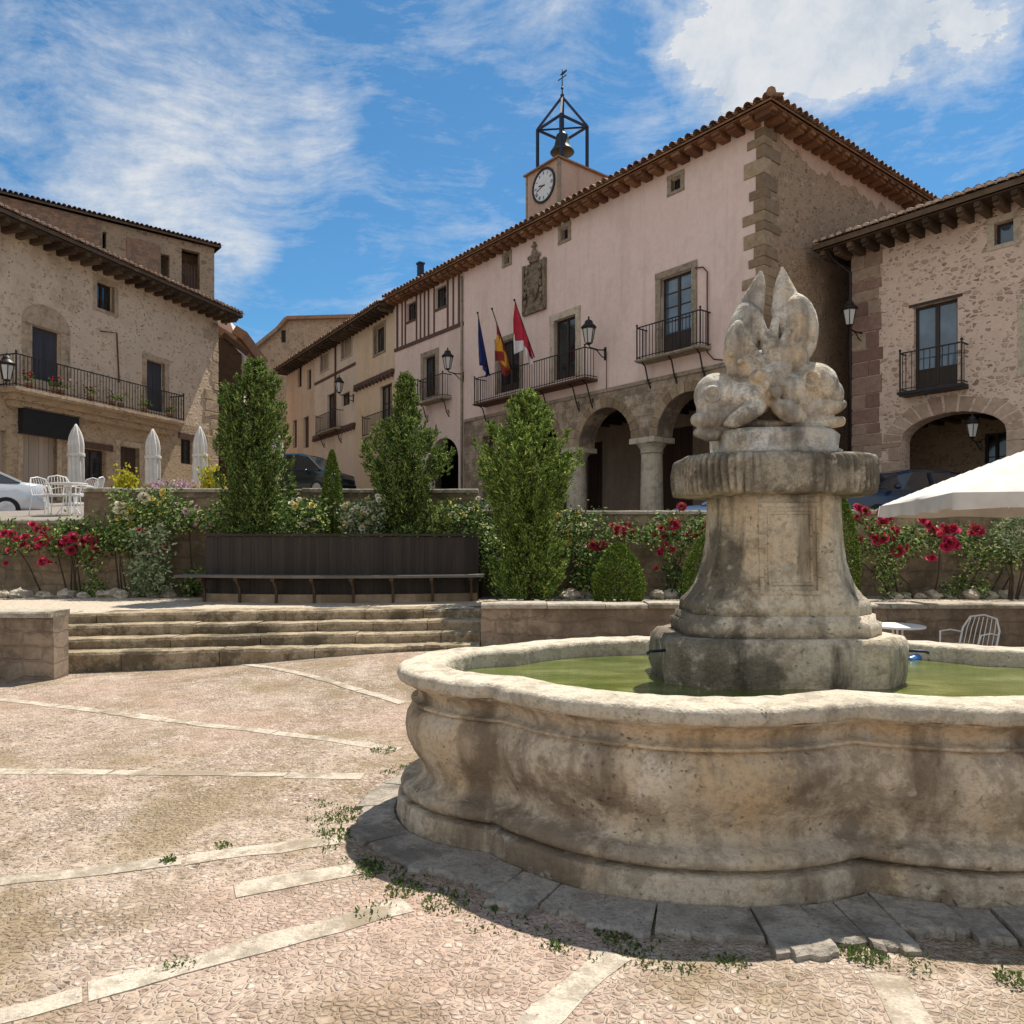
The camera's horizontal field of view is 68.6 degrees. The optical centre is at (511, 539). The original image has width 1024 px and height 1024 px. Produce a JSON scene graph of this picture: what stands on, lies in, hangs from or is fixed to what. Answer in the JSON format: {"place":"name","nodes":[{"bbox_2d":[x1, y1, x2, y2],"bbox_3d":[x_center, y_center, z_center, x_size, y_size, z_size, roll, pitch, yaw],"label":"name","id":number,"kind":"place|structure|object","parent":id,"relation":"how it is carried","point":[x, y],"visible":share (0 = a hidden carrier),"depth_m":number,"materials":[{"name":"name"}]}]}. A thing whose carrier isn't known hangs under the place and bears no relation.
{"place":"outdoors","nodes":[
{"label":"outdoors","id":0,"kind":"place"},
{"bbox_2d":[0,500,543,519],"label":"street","id":1,"kind":"structure","parent":0,"point":[33,515],"depth_m":17.91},
{"bbox_2d":[0,472,49,510],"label":"parked car","id":2,"kind":"object","parent":1,"relation":"on","point":[15,494],"visible":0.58,"depth_m":19.50,"materials":[{"name":"silver metal"}]},
{"bbox_2d":[28,477,68,514],"bbox_3d":[-10.528,-1.000,17.019,0.673,0.895,0.580,0,0,20],"label":"metal chair","id":3,"kind":"object","parent":1,"relation":"on","point":[46,494],"visible":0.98,"depth_m":16.97,"materials":[{"name":"metal"}]},
{"bbox_2d":[44,475,75,513],"bbox_3d":[-10.563,-1.051,17.547,0.580,0.895,0.672,0,0,-20],"label":"metal chair","id":4,"kind":"object","parent":1,"relation":"on","point":[58,490],"visible":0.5,"depth_m":17.35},
{"bbox_2d":[49,482,87,514],"bbox_3d":[-10.100,-0.925,17.100,0.772,0.738,0.772,0,0,0],"label":"metal table","id":5,"kind":"object","parent":1,"relation":"on","point":[65,483],"visible":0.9,"depth_m":17.04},
{"bbox_2d":[65,424,84,504],"bbox_3d":[-13.364,-2.310,23.000,0.600,2.490,0.600,0,0,18],"label":"folded parasol","id":6,"kind":"object","parent":1,"relation":"on","point":[75,465],"visible":0.84,"depth_m":22.84,"materials":[{"name":"fabric"}]},
{"bbox_2d":[61,477,97,512],"bbox_3d":[-10.363,-1.085,18.052,0.580,0.895,0.673,0,0,20],"label":"metal chair","id":7,"kind":"object","parent":1,"relation":"on","point":[92,478],"visible":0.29,"depth_m":18.28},
{"bbox_2d":[67,476,104,514],"bbox_3d":[-9.680,-1.009,17.110,0.672,0.895,0.580,0,0,-10],"label":"metal chair","id":8,"kind":"object","parent":1,"relation":"on","point":[95,484],"visible":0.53,"depth_m":17.00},
{"bbox_2d":[0,188,222,297],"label":"brick house","id":9,"kind":"structure","parent":1,"relation":"on","point":[185,260],"depth_m":42.19,"materials":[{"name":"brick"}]},
{"bbox_2d":[0,202,244,502],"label":"rubble house","id":10,"kind":"structure","parent":1,"relation":"on","point":[77,311],"depth_m":26.76,"materials":[{"name":"stone"}]},
{"bbox_2d":[0,352,15,385],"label":"wall lantern","id":11,"kind":"object","parent":10,"relation":"attached to","point":[7,364],"depth_m":22.75,"materials":[{"name":"metal"}]},
{"bbox_2d":[23,434,52,500],"bbox_3d":[-15.735,-2.372,24.792,0.050,2.108,1.250,0,0,18],"label":"garage door","id":12,"kind":"structure","parent":10,"relation":"in","point":[37,451],"depth_m":24.84,"materials":[{"name":"beige wood"}]},
{"bbox_2d":[32,326,56,382],"bbox_3d":[-15.660,-6.147,25.027,0.050,1.756,1.065,0,0,18],"label":"balcony door","id":13,"kind":"structure","parent":10,"relation":"in","point":[44,342],"depth_m":25.07,"materials":[{"name":"grey wood"}]},
{"bbox_2d":[85,449,101,480],"bbox_3d":[-15.102,-2.690,26.913,0.056,1.087,0.931,0,0,18],"label":"window","id":14,"kind":"structure","parent":10,"relation":"in","point":[93,458],"depth_m":27.03,"materials":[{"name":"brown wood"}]},
{"bbox_2d":[97,282,109,311],"bbox_3d":[-14.973,-8.834,27.332,0.056,0.988,0.782,0,0,18],"label":"window","id":15,"kind":"structure","parent":10,"relation":"in","point":[103,291],"depth_m":27.45,"materials":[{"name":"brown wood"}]},
{"bbox_2d":[120,447,135,486],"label":"door","id":16,"kind":"structure","parent":10,"relation":"in","point":[128,455],"depth_m":28.46,"materials":[{"name":"brown wood"}]},
{"bbox_2d":[147,360,160,411],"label":"balcony door","id":17,"kind":"structure","parent":10,"relation":"in","point":[153,369],"depth_m":29.71,"materials":[{"name":"grey wood"}]},
{"bbox_2d":[181,439,189,463],"bbox_3d":[-13.674,-3.675,31.244,0.066,1.031,0.698,0,0,18],"label":"window","id":18,"kind":"structure","parent":10,"relation":"in","point":[185,444],"depth_m":31.37,"materials":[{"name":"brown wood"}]},
{"bbox_2d":[108,462,145,488],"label":"potted shrub","id":19,"kind":"object","parent":1,"relation":"on","point":[121,481],"visible":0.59,"depth_m":15.50,"materials":[{"name":"yellow plant"}]},
{"bbox_2d":[144,429,160,484],"bbox_3d":[-11.488,-2.353,24.000,0.600,2.406,0.600,0,0,-26],"label":"folded parasol","id":20,"kind":"object","parent":1,"relation":"on","point":[152,457],"visible":0.81,"depth_m":23.84,"materials":[{"name":"fabric"}]},
{"bbox_2d":[192,426,207,485],"bbox_3d":[-10.395,-2.510,25.000,0.600,2.550,0.600,0,0,-33],"label":"folded parasol","id":21,"kind":"object","parent":1,"relation":"on","point":[199,444],"visible":0.81,"depth_m":24.84,"materials":[{"name":"fabric"}]},
{"bbox_2d":[191,452,227,487],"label":"potted shrub","id":22,"kind":"object","parent":1,"relation":"on","point":[207,481],"visible":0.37,"depth_m":15.29,"materials":[{"name":"yellow plant"}]},
{"bbox_2d":[218,320,267,487],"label":"back house","id":23,"kind":"structure","parent":1,"relation":"on","point":[237,346],"depth_m":49.80,"materials":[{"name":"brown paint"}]},
{"bbox_2d":[273,351,314,455],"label":"row house","id":24,"kind":"structure","parent":1,"relation":"on","point":[297,369],"depth_m":49.16,"materials":[{"name":"beige paint"}]},
{"bbox_2d":[256,314,354,453],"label":"ruined house","id":25,"kind":"structure","parent":1,"relation":"on","point":[285,338],"depth_m":65.36,"materials":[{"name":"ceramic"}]},
{"bbox_2d":[279,453,355,488],"bbox_3d":[-8.803,-2.703,31.502,4.330,1.830,2.120,0,0,20],"label":"parked car","id":26,"kind":"object","parent":1,"relation":"on","point":[308,470],"visible":0.27,"depth_m":30.60,"materials":[{"name":"paint"}]},
{"bbox_2d":[301,324,355,483],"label":"row house","id":27,"kind":"structure","parent":1,"relation":"on","point":[332,352],"depth_m":43.72,"materials":[{"name":"beige paint"}]},
{"bbox_2d":[329,394,333,428],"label":"balcony door","id":28,"kind":"structure","parent":27,"relation":"in","point":[331,398],"depth_m":45.05,"materials":[{"name":"brown wood"}]},
{"bbox_2d":[334,375,353,401],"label":"wall lantern","id":29,"kind":"object","parent":27,"relation":"attached to","point":[339,382],"depth_m":41.23,"materials":[{"name":"metal"}]},
{"bbox_2d":[341,299,440,488],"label":"row house","id":30,"kind":"structure","parent":1,"relation":"on","point":[371,326],"depth_m":39.31,"materials":[{"name":"paint"}]},
{"bbox_2d":[378,327,383,352],"bbox_3d":[-6.675,-10.372,38.966,0.056,1.366,1.319,0,0,-34],"label":"window","id":31,"kind":"structure","parent":30,"relation":"in","point":[381,331],"depth_m":39.21,"materials":[{"name":"brown wood"}]},
{"bbox_2d":[383,384,391,426],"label":"balcony door","id":32,"kind":"structure","parent":30,"relation":"in","point":[387,390],"depth_m":38.44,"materials":[{"name":"brown wood"}]},
{"bbox_2d":[382,259,463,488],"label":"timber framed house","id":33,"kind":"structure","parent":1,"relation":"on","point":[426,304],"depth_m":34.43,"materials":[{"name":"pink paint"}]},
{"bbox_2d":[409,302,415,320],"bbox_3d":[-4.714,-10.993,36.164,0.066,0.846,0.897,0,0,-38],"label":"window","id":34,"kind":"structure","parent":33,"relation":"in","point":[412,308],"depth_m":36.30,"materials":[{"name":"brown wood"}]},
{"bbox_2d":[427,356,434,397],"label":"balcony door","id":35,"kind":"structure","parent":33,"relation":"in","point":[430,361],"depth_m":34.98,"materials":[{"name":"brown wood"}]},
{"bbox_2d":[438,286,445,307],"bbox_3d":[-3.099,-11.022,34.114,0.066,0.943,0.931,0,0,-38],"label":"window","id":36,"kind":"structure","parent":33,"relation":"in","point":[442,291],"depth_m":34.22,"materials":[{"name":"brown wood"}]},
{"bbox_2d":[673,501,706,510],"bbox_3d":[6.200,-0.640,19.499,4.330,1.480,2.120,0,0,12],"label":"parked car","id":37,"kind":"object","parent":1,"relation":"on","point":[703,506],"visible":0.02,"depth_m":19.00,"materials":[{"name":"blue paint"}]},
{"bbox_2d":[451,86,937,510],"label":"town hall","id":38,"kind":"structure","parent":1,"relation":"on","point":[651,265],"depth_m":24.39,"materials":[{"name":"pink paint"}]},
{"bbox_2d":[441,347,463,381],"bbox_3d":[-2.540,-7.558,32.277,1.068,1.368,0.540,0,0,-38],"label":"wall lantern","id":39,"kind":"object","parent":38,"relation":"attached to","point":[447,356],"depth_m":32.01,"materials":[{"name":"metal"}]},
{"bbox_2d":[477,312,489,376],"bbox_3d":[-1.122,-7.682,29.587,0.176,2.406,0.976,0,0,29],"label":"flag","id":40,"kind":"object","parent":38,"relation":"attached to","point":[483,362],"visible":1,"depth_m":29.46,"materials":[{"name":"fabric"}]},
{"bbox_2d":[491,308,511,376],"bbox_3d":[-0.388,-7.526,28.658,0.921,2.579,0.236,0,0,-27],"label":"flag","id":41,"kind":"object","parent":38,"relation":"attached to","point":[501,354],"visible":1,"depth_m":28.64,"materials":[{"name":"fabric"}]},
{"bbox_2d":[501,340,519,392],"bbox_3d":[0.008,-6.988,30.177,0.060,2.051,1.403,0,0,-38],"label":"balcony door","id":42,"kind":"structure","parent":38,"relation":"in","point":[514,358],"depth_m":30.17,"materials":[{"name":"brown wood"}]},
{"bbox_2d":[513,299,534,363],"bbox_3d":[0.432,-7.659,27.586,0.958,2.295,0.196,0,0,-29],"label":"flag","id":43,"kind":"object","parent":38,"relation":"attached to","point":[521,342],"visible":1,"depth_m":27.49,"materials":[{"name":"fabric"}]},
{"bbox_2d":[523,69,607,218],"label":"bell tower","id":44,"kind":"structure","parent":38,"relation":"on","point":[559,176],"depth_m":30.43,"materials":[{"name":"paint"}]},
{"bbox_2d":[557,316,574,379],"bbox_3d":[2.069,-7.026,27.568,0.060,2.225,1.170,0,0,-38],"label":"balcony door","id":45,"kind":"structure","parent":38,"relation":"in","point":[565,328],"depth_m":27.66,"materials":[{"name":"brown wood"}]},
{"bbox_2d":[581,316,606,359],"bbox_3d":[2.804,-6.878,25.512,1.068,1.368,0.540,0,0,-38],"label":"wall lantern","id":46,"kind":"object","parent":38,"relation":"attached to","point":[588,327],"depth_m":25.25,"materials":[{"name":"metal"}]},
{"bbox_2d":[588,442,601,510],"bbox_3d":[3.633,-2.525,32.303,0.050,3.332,0.965,0,0,-38],"label":"door","id":47,"kind":"structure","parent":38,"relation":"in","point":[594,460],"depth_m":32.31,"materials":[{"name":"brown wood"}]},
{"bbox_2d":[664,271,690,352],"bbox_3d":[5.256,-7.081,23.542,0.066,2.473,1.231,0,0,-38],"label":"balcony door","id":48,"kind":"structure","parent":38,"relation":"in","point":[677,289],"depth_m":23.58,"materials":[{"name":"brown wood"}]},
{"bbox_2d":[663,426,692,509],"bbox_3d":[6.344,-2.454,28.870,0.050,3.682,1.700,0,0,-38],"label":"door","id":49,"kind":"structure","parent":38,"relation":"in","point":[683,446],"depth_m":28.95,"materials":[{"name":"brown wood"}]},
{"bbox_2d":[847,469,959,509],"bbox_3d":[9.369,-0.950,18.301,4.330,1.480,2.120,0,0,-16],"label":"parked car","id":50,"kind":"object","parent":1,"relation":"on","point":[895,485],"visible":0.12,"depth_m":17.49,"materials":[{"name":"blue paint"}]},
{"bbox_2d":[812,169,1023,473],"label":"rubble stone house","id":51,"kind":"structure","parent":1,"relation":"on","point":[936,353],"depth_m":20.37,"materials":[{"name":"beige stone"}]},
{"bbox_2d":[841,297,862,340],"bbox_3d":[9.789,-6.323,21.507,0.929,1.190,0.470,0,0,-38],"label":"wall lantern","id":52,"kind":"object","parent":51,"relation":"attached to","point":[849,308],"depth_m":21.27,"materials":[{"name":"metal"}]},
{"bbox_2d":[916,299,957,388],"bbox_3d":[11.529,-5.267,20.318,0.060,2.262,1.115,0,0,-38],"label":"balcony door","id":53,"kind":"structure","parent":51,"relation":"in","point":[936,324],"depth_m":20.30,"materials":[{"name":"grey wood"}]},
{"bbox_2d":[964,413,981,450],"bbox_3d":[12.133,-2.844,19.657,0.743,0.952,0.376,0,0,-38],"label":"wall lantern","id":54,"kind":"object","parent":51,"relation":"attached to","point":[972,422],"depth_m":19.48,"materials":[{"name":"metal"}]},
{"bbox_2d":[986,432,1005,463],"bbox_3d":[14.104,-2.422,21.806,0.066,1.367,0.576,0,0,-38],"label":"window","id":55,"kind":"structure","parent":51,"relation":"in","point":[995,442],"depth_m":21.81,"materials":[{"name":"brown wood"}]},
{"bbox_2d":[997,221,1012,244],"bbox_3d":[12.574,-7.771,19.062,0.050,0.565,0.427,0,0,-38],"label":"window","id":56,"kind":"structure","parent":51,"relation":"in","point":[1004,231],"depth_m":19.09,"materials":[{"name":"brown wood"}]},
{"bbox_2d":[330,491,393,536],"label":"rose bush","id":57,"kind":"object","parent":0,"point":[356,514],"visible":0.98,"depth_m":12.65,"materials":[{"name":"green plant"}]},
{"bbox_2d":[0,645,1023,1023],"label":"plaza ground","id":58,"kind":"structure","parent":0,"point":[418,965],"depth_m":3.34,"materials":[{"name":"stone"}]},
{"bbox_2d":[0,609,69,679],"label":"wall","id":59,"kind":"structure","parent":58,"relation":"on","point":[33,644],"depth_m":8.87,"materials":[{"name":"stone"}]},
{"bbox_2d":[0,834,338,885],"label":"paving strip","id":60,"kind":"object","parent":58,"relation":"on","point":[219,854],"visible":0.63,"depth_m":3.84,"materials":[{"name":"stone"}]},
{"bbox_2d":[0,768,364,779],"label":"paving strip","id":61,"kind":"object","parent":58,"relation":"on","point":[324,775],"visible":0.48,"depth_m":5.27,"materials":[{"name":"stone"}]},
{"bbox_2d":[0,698,402,750],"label":"paving strip","id":62,"kind":"object","parent":58,"relation":"on","point":[221,726],"visible":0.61,"depth_m":6.70,"materials":[{"name":"stone"}]},
{"bbox_2d":[0,897,413,1023],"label":"paving strip","id":63,"kind":"object","parent":58,"relation":"on","point":[105,987],"visible":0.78,"depth_m":2.95,"materials":[{"name":"stone"}]},
{"bbox_2d":[68,606,480,672],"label":"stone steps","id":64,"kind":"structure","parent":58,"relation":"on","point":[133,640],"depth_m":10.12,"materials":[{"name":"stone"}]},
{"bbox_2d":[233,863,360,898],"bbox_3d":[-1.041,1.666,3.645,0.579,0.048,0.171,0,0,-25],"label":"paving strip","id":65,"kind":"object","parent":58,"relation":"on","point":[267,884],"visible":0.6,"depth_m":3.63,"materials":[{"name":"stone"}]},
{"bbox_2d":[237,664,406,704],"bbox_3d":[-2.288,1.598,8.544,3.367,0.107,0.156,0,0,43],"label":"paving strip","id":66,"kind":"object","parent":58,"relation":"on","point":[360,690],"visible":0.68,"depth_m":8.16,"materials":[{"name":"stone"}]},
{"bbox_2d":[514,947,630,1023],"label":"paving strip","id":67,"kind":"object","parent":58,"relation":"on","point":[559,1003],"visible":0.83,"depth_m":2.74,"materials":[{"name":"stone"}]},
{"bbox_2d":[159,745,1023,986],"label":"weeds","id":68,"kind":"object","parent":58,"relation":"on","point":[369,871],"visible":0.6,"depth_m":3.17,"materials":[{"name":"green plant"}]},
{"bbox_2d":[349,774,1023,961],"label":"kerb","id":69,"kind":"structure","parent":58,"relation":"on","point":[821,932],"depth_m":3.26,"materials":[{"name":"stone"}]},
{"bbox_2d":[396,267,1023,911],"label":"stone fountain","id":70,"kind":"object","parent":58,"relation":"on","point":[770,715],"visible":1,"depth_m":3.76,"materials":[{"name":"beige stone"}]},
{"bbox_2d":[481,600,1023,646],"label":"wall","id":71,"kind":"structure","parent":58,"relation":"on","point":[506,622],"depth_m":10.12,"materials":[{"name":"stone"}]},
{"bbox_2d":[864,972,934,1023],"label":"paving strip","id":72,"kind":"object","parent":58,"relation":"on","point":[900,1000],"visible":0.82,"depth_m":2.70,"materials":[{"name":"stone"}]},
{"bbox_2d":[882,622,926,635],"bbox_3d":[4.625,1.353,9.000,0.612,0.667,0.612,0,0,0],"label":"metal table","id":73,"kind":"object","parent":58,"relation":"on","point":[893,626],"visible":0.56,"depth_m":8.85,"materials":[{"name":"metal"}]},
{"bbox_2d":[878,451,1023,517],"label":"open parasol","id":74,"kind":"object","parent":58,"relation":"on","point":[994,489],"visible":1,"depth_m":8.32,"materials":[{"name":"white fabric"}]},
{"bbox_2d":[939,614,1000,645],"bbox_3d":[5.573,1.297,9.123,0.592,0.770,0.510,0,0,-28],"label":"metal chair","id":75,"kind":"object","parent":58,"relation":"on","point":[984,634],"visible":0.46,"depth_m":9.22,"materials":[{"name":"metal"}]},
{"bbox_2d":[0,595,1023,612],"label":"terrace ground","id":76,"kind":"structure","parent":0,"point":[93,605],"depth_m":11.95,"materials":[{"name":"stone"}]},
{"bbox_2d":[9,587,32,597],"bbox_3d":[-8.646,0.956,13.200,0.291,0.263,0.421,0,0,25],"label":"border rock","id":77,"kind":"object","parent":76,"relation":"on","point":[20,592],"visible":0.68,"depth_m":13.12,"materials":[{"name":"stone"}]},
{"bbox_2d":[0,519,83,594],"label":"retaining wall","id":78,"kind":"structure","parent":76,"relation":"on","point":[15,573],"depth_m":13.80,"materials":[{"name":"stone"}]},
{"bbox_2d":[0,509,117,597],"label":"rose bush","id":79,"kind":"object","parent":76,"relation":"on","point":[41,540],"visible":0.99,"depth_m":13.33,"materials":[{"name":"green plant"}]},
{"bbox_2d":[57,588,76,597],"bbox_3d":[-7.829,0.960,13.183,0.267,0.241,0.386,0,0,4],"label":"border rock","id":80,"kind":"object","parent":76,"relation":"on","point":[65,593],"visible":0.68,"depth_m":13.10,"materials":[{"name":"stone"}]},
{"bbox_2d":[113,589,128,597],"bbox_3d":[-6.787,0.965,13.068,0.305,0.217,0.234,0,0,27],"label":"border rock","id":81,"kind":"object","parent":76,"relation":"on","point":[121,593],"visible":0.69,"depth_m":12.99,"materials":[{"name":"stone"}]},
{"bbox_2d":[91,478,184,591],"bbox_3d":[-6.613,-0.023,13.332,1.809,2.133,0.805,0,0,0],"label":"rose bush","id":82,"kind":"object","parent":76,"relation":"on","point":[128,515],"visible":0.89,"depth_m":13.23,"materials":[{"name":"green plant"}]},
{"bbox_2d":[121,521,176,598],"bbox_3d":[-6.347,0.404,13.049,1.158,1.491,0.674,0,0,25],"label":"rose bush","id":83,"kind":"object","parent":76,"relation":"on","point":[150,575],"visible":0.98,"depth_m":12.96,"materials":[{"name":"green plant"}]},
{"bbox_2d":[162,494,240,596],"bbox_3d":[-5.501,0.173,13.312,1.495,1.988,0.765,0,0,0],"label":"rose bush","id":84,"kind":"object","parent":76,"relation":"on","point":[195,520],"visible":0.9,"depth_m":13.23,"materials":[{"name":"green plant"}]},
{"bbox_2d":[83,487,478,595],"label":"retaining wall","id":85,"kind":"structure","parent":76,"relation":"on","point":[96,499],"depth_m":13.75,"materials":[{"name":"stone"}]},
{"bbox_2d":[174,534,484,602],"bbox_3d":[-2.948,0.464,12.876,4.983,1.132,2.196,0,0,0],"label":"planter bench","id":86,"kind":"object","parent":76,"relation":"on","point":[304,568],"visible":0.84,"depth_m":12.23,"materials":[{"name":"wood"}]},
{"bbox_2d":[210,355,297,536],"bbox_3d":[-4.531,-1.552,13.199,1.456,3.406,1.478,0,0,-32],"label":"conifer tree","id":87,"kind":"object","parent":86,"relation":"in","point":[249,444],"visible":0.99,"depth_m":12.90,"materials":[{"name":"green plant"}]},
{"bbox_2d":[268,490,337,533],"bbox_3d":[-3.556,-0.335,12.741,1.220,1.040,0.786,0,0,0],"label":"rose bush","id":88,"kind":"object","parent":86,"relation":"on","point":[291,516],"visible":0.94,"depth_m":12.65,"materials":[{"name":"green plant"}]},
{"bbox_2d":[320,449,344,533],"bbox_3d":[-3.170,-0.753,13.203,0.467,1.707,0.454,0,0,0],"label":"columnar cypress","id":89,"kind":"object","parent":86,"relation":"on","point":[331,464],"visible":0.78,"depth_m":13.11,"materials":[{"name":"green plant"}]},
{"bbox_2d":[359,371,456,536],"bbox_3d":[-1.813,-1.425,13.208,1.532,3.153,1.585,0,0,41],"label":"conifer tree","id":90,"kind":"object","parent":86,"relation":"in","point":[402,440],"visible":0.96,"depth_m":12.98,"materials":[{"name":"green plant"}]},
{"bbox_2d":[431,489,501,596],"bbox_3d":[-0.802,0.075,13.165,1.272,1.937,0.651,0,0,0],"label":"rose bush","id":91,"kind":"object","parent":76,"relation":"on","point":[473,518],"visible":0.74,"depth_m":13.08,"materials":[{"name":"green plant"}]},
{"bbox_2d":[470,386,584,600],"bbox_3d":[0.253,-0.720,12.374,1.831,3.662,1.697,0,0,-29],"label":"conifer tree","id":92,"kind":"object","parent":76,"relation":"on","point":[533,526],"visible":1,"depth_m":12.10,"materials":[{"name":"green plant"}]},
{"bbox_2d":[472,505,607,597],"bbox_3d":[0.477,0.175,13.026,2.446,1.751,0.742,0,0,0],"label":"rose bush","id":93,"kind":"object","parent":76,"relation":"on","point":[576,529],"visible":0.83,"depth_m":12.93,"materials":[{"name":"green plant"}]},
{"bbox_2d":[558,588,579,599],"bbox_3d":[0.995,0.954,12.846,0.386,0.274,0.277,0,0,-20],"label":"border rock","id":94,"kind":"object","parent":76,"relation":"on","point":[571,593],"visible":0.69,"depth_m":12.77,"materials":[{"name":"stone"}]},
{"bbox_2d":[591,542,647,601],"bbox_3d":[1.739,0.541,12.197,0.932,1.039,0.902,0,0,0],"label":"topiary shrub","id":95,"kind":"object","parent":76,"relation":"on","point":[603,568],"visible":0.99,"depth_m":11.99,"materials":[{"name":"green plant"}]},
{"bbox_2d":[584,502,705,596],"bbox_3d":[2.477,0.221,13.070,2.485,1.766,0.789,0,0,0],"label":"rose bush","id":96,"kind":"object","parent":76,"relation":"on","point":[673,524],"visible":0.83,"depth_m":12.98,"materials":[{"name":"green plant"}]},
{"bbox_2d":[649,589,665,598],"bbox_3d":[2.481,0.960,12.901,0.259,0.241,0.339,0,0,-36],"label":"border rock","id":97,"kind":"object","parent":76,"relation":"on","point":[657,594],"visible":0.7,"depth_m":12.78,"materials":[{"name":"stone"}]},
{"bbox_2d":[664,589,678,598],"bbox_3d":[2.726,0.960,12.957,0.343,0.244,0.247,0,0,-12],"label":"border rock","id":98,"kind":"object","parent":76,"relation":"on","point":[668,593],"visible":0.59,"depth_m":12.88,"materials":[{"name":"stone"}]},
{"bbox_2d":[681,532,705,594],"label":"topiary shrub","id":99,"kind":"object","parent":76,"relation":"on","point":[696,550],"visible":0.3,"depth_m":12.21,"materials":[{"name":"green plant"}]},
{"bbox_2d":[480,509,1023,595],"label":"retaining wall","id":100,"kind":"structure","parent":76,"relation":"on","point":[920,574],"depth_m":13.49,"materials":[{"name":"stone"}]},
{"bbox_2d":[842,498,861,590],"bbox_3d":[5.461,0.139,12.398,0.609,1.843,0.604,0,0,-31],"label":"columnar cypress","id":101,"kind":"object","parent":76,"relation":"on","point":[848,519],"visible":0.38,"depth_m":12.25,"materials":[{"name":"green plant"}]},
{"bbox_2d":[924,589,942,598],"bbox_3d":[7.285,0.963,12.970,0.254,0.229,0.367,0,0,-7],"label":"border rock","id":102,"kind":"object","parent":76,"relation":"on","point":[932,594],"visible":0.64,"depth_m":12.88,"materials":[{"name":"stone"}]},
{"bbox_2d":[846,503,1023,599],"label":"rose bush","id":103,"kind":"object","parent":76,"relation":"on","point":[899,548],"visible":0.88,"depth_m":12.79,"materials":[{"name":"green plant"}]},
{"bbox_2d":[962,588,982,599],"bbox_3d":[7.884,0.954,12.886,0.386,0.274,0.278,0,0,-43],"label":"border rock","id":104,"kind":"object","parent":76,"relation":"on","point":[972,594],"visible":0.7,"depth_m":12.77,"materials":[{"name":"stone"}]},
{"bbox_2d":[982,517,1023,599],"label":"rose bush","id":105,"kind":"object","parent":76,"relation":"on","point":[1016,532],"visible":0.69,"depth_m":12.54,"materials":[{"name":"green plant"}]},
{"bbox_2d":[0,0,1023,343],"label":"sky","id":106,"kind":"structure","parent":0,"point":[331,149],"materials":[{"name":"blue"}]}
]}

